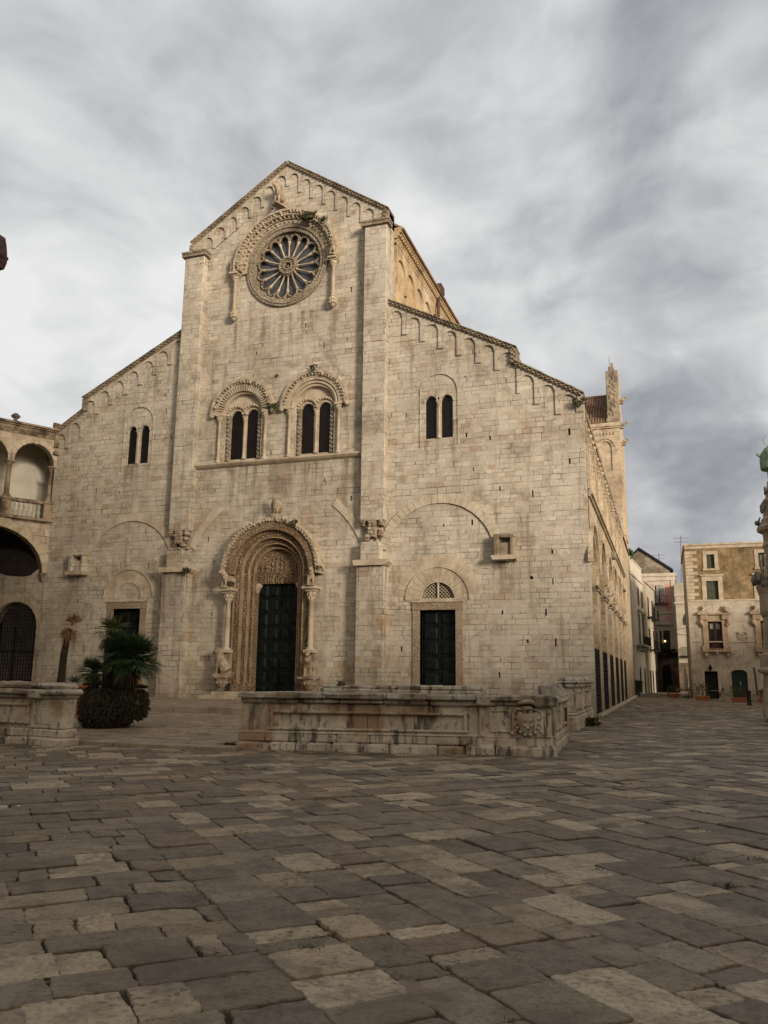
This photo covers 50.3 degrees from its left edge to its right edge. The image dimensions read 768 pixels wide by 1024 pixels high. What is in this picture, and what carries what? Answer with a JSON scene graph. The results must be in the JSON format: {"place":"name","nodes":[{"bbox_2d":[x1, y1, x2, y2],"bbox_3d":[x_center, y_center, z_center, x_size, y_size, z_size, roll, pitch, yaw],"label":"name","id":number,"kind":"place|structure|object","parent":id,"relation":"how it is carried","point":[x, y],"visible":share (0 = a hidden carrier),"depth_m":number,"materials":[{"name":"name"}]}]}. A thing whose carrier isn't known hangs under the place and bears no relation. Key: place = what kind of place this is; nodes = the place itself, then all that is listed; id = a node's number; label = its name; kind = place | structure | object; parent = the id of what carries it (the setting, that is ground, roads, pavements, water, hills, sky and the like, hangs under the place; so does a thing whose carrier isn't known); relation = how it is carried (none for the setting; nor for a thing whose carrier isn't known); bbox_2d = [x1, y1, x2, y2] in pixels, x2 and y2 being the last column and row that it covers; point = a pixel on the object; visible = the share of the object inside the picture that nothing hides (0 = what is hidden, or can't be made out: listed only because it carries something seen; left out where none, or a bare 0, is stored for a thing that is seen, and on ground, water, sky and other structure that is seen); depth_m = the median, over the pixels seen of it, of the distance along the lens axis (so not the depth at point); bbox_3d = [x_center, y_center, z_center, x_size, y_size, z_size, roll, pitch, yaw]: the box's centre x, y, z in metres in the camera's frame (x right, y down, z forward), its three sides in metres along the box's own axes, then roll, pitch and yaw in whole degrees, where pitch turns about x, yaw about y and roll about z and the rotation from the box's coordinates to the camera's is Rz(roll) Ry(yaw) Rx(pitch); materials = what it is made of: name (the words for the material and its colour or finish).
{"place":"outdoors","nodes":[
{"label":"outdoors","id":0,"kind":"place"},
{"bbox_2d":[0,235,7,270],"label":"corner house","id":1,"kind":"structure","parent":0,"point":[3,255],"depth_m":35.22,"materials":[{"name":"brown stone"}]},
{"bbox_2d":[11,413,20,420],"bbox_3d":[-19.526,-5.002,43.354,0.480,0.440,0.480,-3,-12,18],"label":"stone urn","id":2,"kind":"object","parent":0,"point":[15,416],"visible":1,"depth_m":43.23,"materials":[{"name":"beige stone"}]},
{"bbox_2d":[74,685,91,715],"bbox_3d":[-9.733,6.048,26.244,0.800,0.971,0.788,-3,-12,18],"label":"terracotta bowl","id":3,"kind":"object","parent":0,"point":[82,687],"visible":0.13,"depth_m":26.03,"materials":[{"name":"brown ceramic"}]},
{"bbox_2d":[62,674,82,684],"bbox_3d":[-10.028,5.444,26.445,0.801,0.429,0.896,6,-12,-24],"label":"young palm","id":4,"kind":"object","parent":3,"relation":"in","point":[74,680],"visible":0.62,"depth_m":26.39,"materials":[{"name":"green plant"}]},
{"bbox_2d":[72,710,241,744],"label":"court paving","id":5,"kind":"structure","parent":0,"point":[194,728],"depth_m":21.27,"materials":[{"name":"beige stone"}]},
{"bbox_2d":[91,707,128,727],"bbox_3d":[-7.365,5.541,22.078,1.120,0.520,1.120,-3,-12,18],"label":"planter pot","id":6,"kind":"object","parent":5,"relation":"on","point":[110,725],"visible":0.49,"depth_m":21.63,"materials":[{"name":"ceramic"}]},
{"bbox_2d":[76,680,151,728],"bbox_3d":[-7.335,5.226,22.140,1.978,1.339,1.667,-3,-12,18],"label":"trailing bush","id":7,"kind":"object","parent":6,"relation":"in","point":[129,709],"visible":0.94,"depth_m":21.74,"materials":[{"name":"green plant"}]},
{"bbox_2d":[75,610,165,694],"bbox_3d":[-7.229,3.847,22.244,2.937,2.438,1.816,-3,-12,18],"label":"fan palm clump","id":8,"kind":"object","parent":6,"relation":"in","point":[130,664],"visible":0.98,"depth_m":21.99,"materials":[{"name":"plant"}]},
{"bbox_2d":[75,697,299,706],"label":"sagrato paving","id":9,"kind":"structure","parent":0,"point":[173,701],"depth_m":32.28,"materials":[{"name":"beige stone"}]},
{"bbox_2d":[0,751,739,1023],"bbox_3d":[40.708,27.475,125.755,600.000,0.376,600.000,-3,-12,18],"label":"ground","id":10,"kind":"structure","parent":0,"point":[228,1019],"depth_m":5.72,"materials":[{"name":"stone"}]},
{"bbox_2d":[0,538,43,681],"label":"gateway wall","id":11,"kind":"structure","parent":10,"relation":"on","point":[21,588],"depth_m":43.83,"materials":[{"name":"stone"}]},
{"bbox_2d":[0,418,59,639],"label":"loggia building","id":12,"kind":"structure","parent":10,"relation":"on","point":[27,468],"depth_m":43.71,"materials":[{"name":"stone"}]},
{"bbox_2d":[35,160,637,717],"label":"cathedral","id":13,"kind":"structure","parent":10,"relation":"on","point":[417,460],"depth_m":39.33,"materials":[{"name":"stone"}]},
{"bbox_2d":[103,568,153,689],"bbox_3d":[-12.886,6.037,41.050,2.980,6.395,0.520,-3,-12,18],"label":"side door","id":14,"kind":"structure","parent":13,"relation":"in","point":[133,612],"depth_m":41.26,"materials":[{"name":"stone"}]},
{"bbox_2d":[118,398,161,471],"bbox_3d":[-12.868,-4.090,43.014,2.720,3.957,0.277,-3,-12,18],"label":"small twin window","id":15,"kind":"structure","parent":13,"relation":"in","point":[138,403],"depth_m":43.05,"materials":[{"name":"stone"}]},
{"bbox_2d":[181,567,190,573],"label":"wall weed","id":16,"kind":"object","parent":13,"relation":"attached to","point":[187,570],"depth_m":39.41,"materials":[{"name":"green plant"}]},
{"bbox_2d":[209,378,275,462],"bbox_3d":[-7.088,-4.606,41.074,3.701,4.295,0.657,-3,-12,18],"label":"twin window","id":17,"kind":"structure","parent":13,"relation":"in","point":[243,431],"depth_m":41.23,"materials":[{"name":"stone"}]},
{"bbox_2d":[264,400,278,410],"bbox_3d":[-5.520,-5.246,40.337,0.832,0.530,0.325,-3,-12,18],"label":"wall weed","id":18,"kind":"object","parent":13,"relation":"attached to","point":[274,406],"depth_m":40.34,"materials":[{"name":"green plant"}]},
{"bbox_2d":[228,182,339,320],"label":"rose window","id":19,"kind":"structure","parent":13,"relation":"in","point":[284,259],"depth_m":42.16,"materials":[{"name":"stone"}]},
{"bbox_2d":[288,519,297,526],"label":"wall weed","id":20,"kind":"object","parent":13,"relation":"attached to","point":[292,523],"depth_m":38.16,"materials":[{"name":"green plant"}]},
{"bbox_2d":[298,210,317,221],"bbox_3d":[-3.875,-14.965,41.373,1.118,0.595,0.426,-3,-12,18],"label":"wall weed","id":21,"kind":"object","parent":13,"relation":"on","point":[308,215],"depth_m":41.38,"materials":[{"name":"green plant"}]},
{"bbox_2d":[307,364,316,370],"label":"wall weed","id":22,"kind":"object","parent":13,"relation":"attached to","point":[311,367],"depth_m":39.88,"materials":[{"name":"green plant"}]},
{"bbox_2d":[278,369,348,456],"bbox_3d":[-3.372,-4.816,39.832,3.726,4.295,0.650,-3,-12,18],"label":"twin window","id":23,"kind":"structure","parent":13,"relation":"in","point":[315,408],"depth_m":39.98,"materials":[{"name":"stone"}]},
{"bbox_2d":[319,216,327,221],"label":"wall weed","id":24,"kind":"object","parent":13,"relation":"attached to","point":[323,218],"depth_m":41.08,"materials":[{"name":"green plant"}]},
{"bbox_2d":[395,554,481,685],"bbox_3d":[2.395,5.109,35.942,3.996,6.524,0.520,-3,-12,18],"label":"side door","id":25,"kind":"structure","parent":13,"relation":"in","point":[442,627],"depth_m":35.98,"materials":[{"name":"stone"}]},
{"bbox_2d":[411,364,466,446],"bbox_3d":[2.556,-4.965,37.846,2.687,3.959,0.277,-3,-12,18],"label":"small twin window","id":26,"kind":"structure","parent":13,"relation":"in","point":[432,404],"depth_m":37.87,"materials":[{"name":"stone"}]},
{"bbox_2d":[571,396,585,406],"bbox_3d":[8.407,-4.802,35.394,0.686,0.553,0.366,-3,-12,18],"label":"wall weed","id":27,"kind":"object","parent":13,"relation":"attached to","point":[575,402],"depth_m":35.42,"materials":[{"name":"green plant"}]},
{"bbox_2d":[235,684,570,756],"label":"carved parapet","id":28,"kind":"structure","parent":10,"relation":"on","point":[534,723],"depth_m":17.55,"materials":[{"name":"stone"}]},
{"bbox_2d":[0,702,767,1023],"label":"crosswise paving","id":29,"kind":"structure","parent":0,"point":[236,976],"depth_m":8.82,"materials":[{"name":"grey stone"}]},
{"bbox_2d":[0,681,83,746],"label":"weathered parapet","id":30,"kind":"structure","parent":29,"relation":"on","point":[37,713],"depth_m":18.49,"materials":[{"name":"stone"}]},
{"bbox_2d":[79,739,241,751],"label":"court edge kerb","id":31,"kind":"structure","parent":29,"relation":"on","point":[147,744],"depth_m":17.86,"materials":[{"name":"stone"}]},
{"bbox_2d":[0,700,767,1022],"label":"joint weeds","id":32,"kind":"object","parent":29,"relation":"on","point":[716,883],"visible":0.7,"depth_m":6.91,"materials":[{"name":"green plant"}]},
{"bbox_2d":[557,677,593,730],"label":"stone pedestal wall","id":33,"kind":"structure","parent":29,"relation":"on","point":[578,690],"depth_m":26.35,"materials":[{"name":"beige stone"}]},
{"bbox_2d":[585,717,602,726],"bbox_3d":[6.990,7.146,27.643,0.826,0.485,0.326,-3,-12,18],"label":"weed","id":34,"kind":"object","parent":29,"relation":"on","point":[589,721],"depth_m":27.66,"materials":[{"name":"green plant"}]},
{"bbox_2d":[746,690,751,704],"bbox_3d":[23.254,11.841,52.094,0.340,0.929,0.340,-3,-12,18],"label":"dark post","id":35,"kind":"object","parent":29,"relation":"on","point":[748,692],"visible":0.96,"depth_m":52.02,"materials":[{"name":"black metal"}]},
{"bbox_2d":[751,435,767,721],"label":"column monument","id":36,"kind":"object","parent":29,"relation":"on","point":[759,579],"depth_m":32.71,"materials":[{"name":"stone"}]},
{"bbox_2d":[0,0,767,582],"label":"sky","id":37,"kind":"structure","parent":0,"point":[583,184],"materials":[{"name":"grey"}]},
{"bbox_2d":[126,777,767,1023],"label":"plaza paving","id":38,"kind":"structure","parent":0,"point":[584,943],"depth_m":6.02,"materials":[{"name":"grey stone"}]},
{"bbox_2d":[641,573,679,691],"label":"pink house","id":39,"kind":"structure","parent":0,"point":[662,584],"depth_m":104.07,"materials":[{"name":"paint"}]},
{"bbox_2d":[653,584,664,602],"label":"window","id":40,"kind":"structure","parent":39,"relation":"in","point":[659,588],"depth_m":105.13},
{"bbox_2d":[656,619,672,653],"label":"window","id":41,"kind":"structure","parent":39,"relation":"in","point":[663,634],"depth_m":103.91,"materials":[{"name":"paint"}]},
{"bbox_2d":[674,583,689,692],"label":"terrace house","id":42,"kind":"structure","parent":0,"point":[680,624],"depth_m":96.06,"materials":[{"name":"beige stone"}]},
{"bbox_2d":[673,536,681,582],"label":"roof aerial","id":43,"kind":"object","parent":42,"relation":"on","point":[681,564],"visible":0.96,"depth_m":103.01,"materials":[{"name":"grey metal"}]},
{"bbox_2d":[630,692,762,703],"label":"street paving","id":44,"kind":"structure","parent":0,"point":[662,697],"depth_m":63.77,"materials":[{"name":"grey stone"}]},
{"bbox_2d":[628,556,651,693],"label":"white house","id":45,"kind":"structure","parent":44,"relation":"on","point":[641,643],"depth_m":87.11,"materials":[{"name":"stone"}]},
{"bbox_2d":[628,548,633,558],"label":"roof plant","id":46,"kind":"object","parent":45,"relation":"on","point":[631,554],"visible":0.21,"depth_m":84.71,"materials":[{"name":"green plant"}]},
{"bbox_2d":[636,585,639,605],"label":"window","id":47,"kind":"structure","parent":45,"relation":"in","point":[637,587],"depth_m":88.15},
{"bbox_2d":[637,609,641,643],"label":"window","id":48,"kind":"structure","parent":45,"relation":"in","point":[638,610],"depth_m":87.37,"materials":[{"name":"stone"}]},
{"bbox_2d":[640,591,642,608],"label":"window","id":49,"kind":"structure","parent":45,"relation":"in","point":[641,594],"depth_m":91.23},
{"bbox_2d":[641,612,645,638],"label":"window","id":50,"kind":"structure","parent":45,"relation":"in","point":[642,613],"depth_m":90.61,"materials":[{"name":"stone"}]},
{"bbox_2d":[644,668,646,692],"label":"door","id":51,"kind":"structure","parent":45,"relation":"in","point":[644,668],"depth_m":89.66,"materials":[{"name":"grey wood"}]},
{"bbox_2d":[632,547,672,573],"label":"gabled house","id":52,"kind":"structure","parent":44,"relation":"on","point":[645,561],"depth_m":115.88,"materials":[{"name":"stone"}]},
{"bbox_2d":[642,581,663,692],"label":"lane house","id":53,"kind":"structure","parent":44,"relation":"on","point":[652,671],"depth_m":95.05,"materials":[{"name":"stone"}]},
{"bbox_2d":[646,595,648,615],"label":"window","id":54,"kind":"structure","parent":53,"relation":"in","point":[646,595],"depth_m":94.10,"materials":[{"name":"stone"}]},
{"bbox_2d":[650,671,651,692],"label":"door","id":55,"kind":"structure","parent":53,"relation":"in","point":[650,671],"depth_m":92.06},
{"bbox_2d":[650,599,652,615],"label":"window","id":56,"kind":"structure","parent":53,"relation":"in","point":[650,599],"depth_m":98.07,"materials":[{"name":"stone"}]},
{"bbox_2d":[652,629,654,648],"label":"window","id":57,"kind":"structure","parent":53,"relation":"in","point":[652,629],"depth_m":97.21,"materials":[{"name":"stone"}]},
{"bbox_2d":[652,671,654,692],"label":"door","id":58,"kind":"structure","parent":53,"relation":"in","point":[652,671],"depth_m":94.59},
{"bbox_2d":[667,694,679,697],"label":"terracotta planter","id":59,"kind":"object","parent":44,"relation":"on","point":[671,695],"visible":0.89,"depth_m":70.99,"materials":[{"name":"orange ceramic"}]},
{"bbox_2d":[666,684,678,693],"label":"potted plant","id":60,"kind":"object","parent":59,"relation":"on","point":[672,688],"visible":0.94,"depth_m":71.31,"materials":[{"name":"green plant"}]},
{"bbox_2d":[676,689,688,698],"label":"cafe table","id":61,"kind":"object","parent":44,"relation":"on","point":[682,690],"visible":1,"depth_m":67.88,"materials":[{"name":"brown wood"}]},
{"bbox_2d":[683,665,689,697],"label":"closed parasol","id":62,"kind":"object","parent":44,"relation":"on","point":[685,681],"visible":1,"depth_m":71.83,"materials":[{"name":"beige fabric"}]},
{"bbox_2d":[694,696,709,699],"bbox_3d":[24.357,14.243,62.572,1.113,0.320,0.500,-3,-12,18],"label":"terracotta planter","id":63,"kind":"object","parent":44,"relation":"on","point":[702,697],"visible":1,"depth_m":62.38,"materials":[{"name":"orange ceramic"}]},
{"bbox_2d":[692,683,708,695],"bbox_3d":[24.343,13.613,62.711,1.296,1.094,0.805,-3,-12,18],"label":"potted plant","id":64,"kind":"object","parent":63,"relation":"on","point":[702,688],"visible":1,"depth_m":62.69,"materials":[{"name":"green plant"}]},
{"bbox_2d":[681,541,763,699],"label":"stone palazzo","id":65,"kind":"structure","parent":44,"relation":"on","point":[724,624],"depth_m":69.10,"materials":[{"name":"stone"}]},
{"bbox_2d":[702,551,719,570],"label":"window","id":66,"kind":"structure","parent":65,"relation":"in","point":[708,560],"depth_m":70.31,"materials":[{"name":"stone"}]},
{"bbox_2d":[704,671,718,698],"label":"black door","id":67,"kind":"structure","parent":65,"relation":"in","point":[711,677],"depth_m":68.63,"materials":[{"name":"black wood"}]},
{"bbox_2d":[700,574,723,599],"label":"window","id":68,"kind":"structure","parent":65,"relation":"in","point":[711,583],"depth_m":69.86,"materials":[{"name":"stone"}]},
{"bbox_2d":[697,605,731,657],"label":"window","id":69,"kind":"structure","parent":65,"relation":"in","point":[712,631],"depth_m":69.03,"materials":[{"name":"stone"}]},
{"bbox_2d":[731,670,747,697],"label":"green door","id":70,"kind":"structure","parent":65,"relation":"in","point":[739,677],"depth_m":67.95,"materials":[{"name":"paint"}]},
{"bbox_2d":[752,573,758,598],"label":"window","id":71,"kind":"structure","parent":65,"relation":"in","point":[755,591],"depth_m":68.56,"materials":[{"name":"stone"}]},
{"bbox_2d":[749,605,762,657],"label":"window","id":72,"kind":"structure","parent":65,"relation":"in","point":[757,620],"depth_m":67.93,"materials":[{"name":"stone"}]},
{"bbox_2d":[754,549,763,568],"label":"window","id":73,"kind":"structure","parent":65,"relation":"in","point":[757,552],"depth_m":69.08,"materials":[{"name":"stone"}]},
{"bbox_2d":[731,697,746,701],"bbox_3d":[25.383,13.412,58.375,1.113,0.320,0.500,-3,-12,18],"label":"terracotta planter","id":74,"kind":"object","parent":44,"relation":"on","point":[735,699],"visible":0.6,"depth_m":58.21,"materials":[{"name":"orange ceramic"}]},
{"bbox_2d":[730,685,746,697],"bbox_3d":[25.394,12.859,58.500,1.268,0.942,0.680,-3,-12,18],"label":"potted plant","id":75,"kind":"object","parent":74,"relation":"on","point":[736,690],"visible":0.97,"depth_m":58.49,"materials":[{"name":"green plant"}]},
{"bbox_2d":[756,689,762,697],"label":"potted plant","id":76,"kind":"object","parent":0,"point":[760,695],"visible":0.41,"depth_m":56.85,"materials":[{"name":"green plant"}]},
{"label":"court terrace","id":77,"kind":"structure","parent":0,"visible":0},
{"bbox_2d":[75,703,241,713],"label":"sagrato kerb","id":78,"kind":"structure","parent":77,"relation":"on","point":[198,709],"depth_m":27.82,"materials":[{"name":"stone"}]},
{"bbox_2d":[318,684,484,704],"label":"parapet","id":79,"kind":"structure","parent":77,"relation":"on","point":[429,689],"depth_m":24.46,"materials":[{"name":"stone"}]},
{"bbox_2d":[336,680,345,688],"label":"wall weed","id":80,"kind":"object","parent":79,"relation":"on","point":[339,684],"depth_m":25.15,"materials":[{"name":"green plant"}]},
{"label":"shrub pot","id":81,"kind":"object","parent":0,"visible":0},
{"bbox_2d":[635,680,642,691],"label":"clipped shrub","id":82,"kind":"object","parent":81,"relation":"in","point":[638,685],"visible":0.62,"depth_m":75.22,"materials":[{"name":"green plant"}]},
{"bbox_3d":[-12.415,6.865,30.888,0.760,0.620,0.760,-3,-12,18],"label":"pale pot","id":83,"kind":"object","parent":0,"visible":0},
{"bbox_2d":[56,612,81,682],"bbox_3d":[-12.028,5.237,31.096,1.011,2.942,1.080,5,-12,-22],"label":"withered palm","id":84,"kind":"object","parent":83,"relation":"in","point":[69,634],"visible":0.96,"depth_m":31.02,"materials":[{"name":"brown plant"}]}
]}

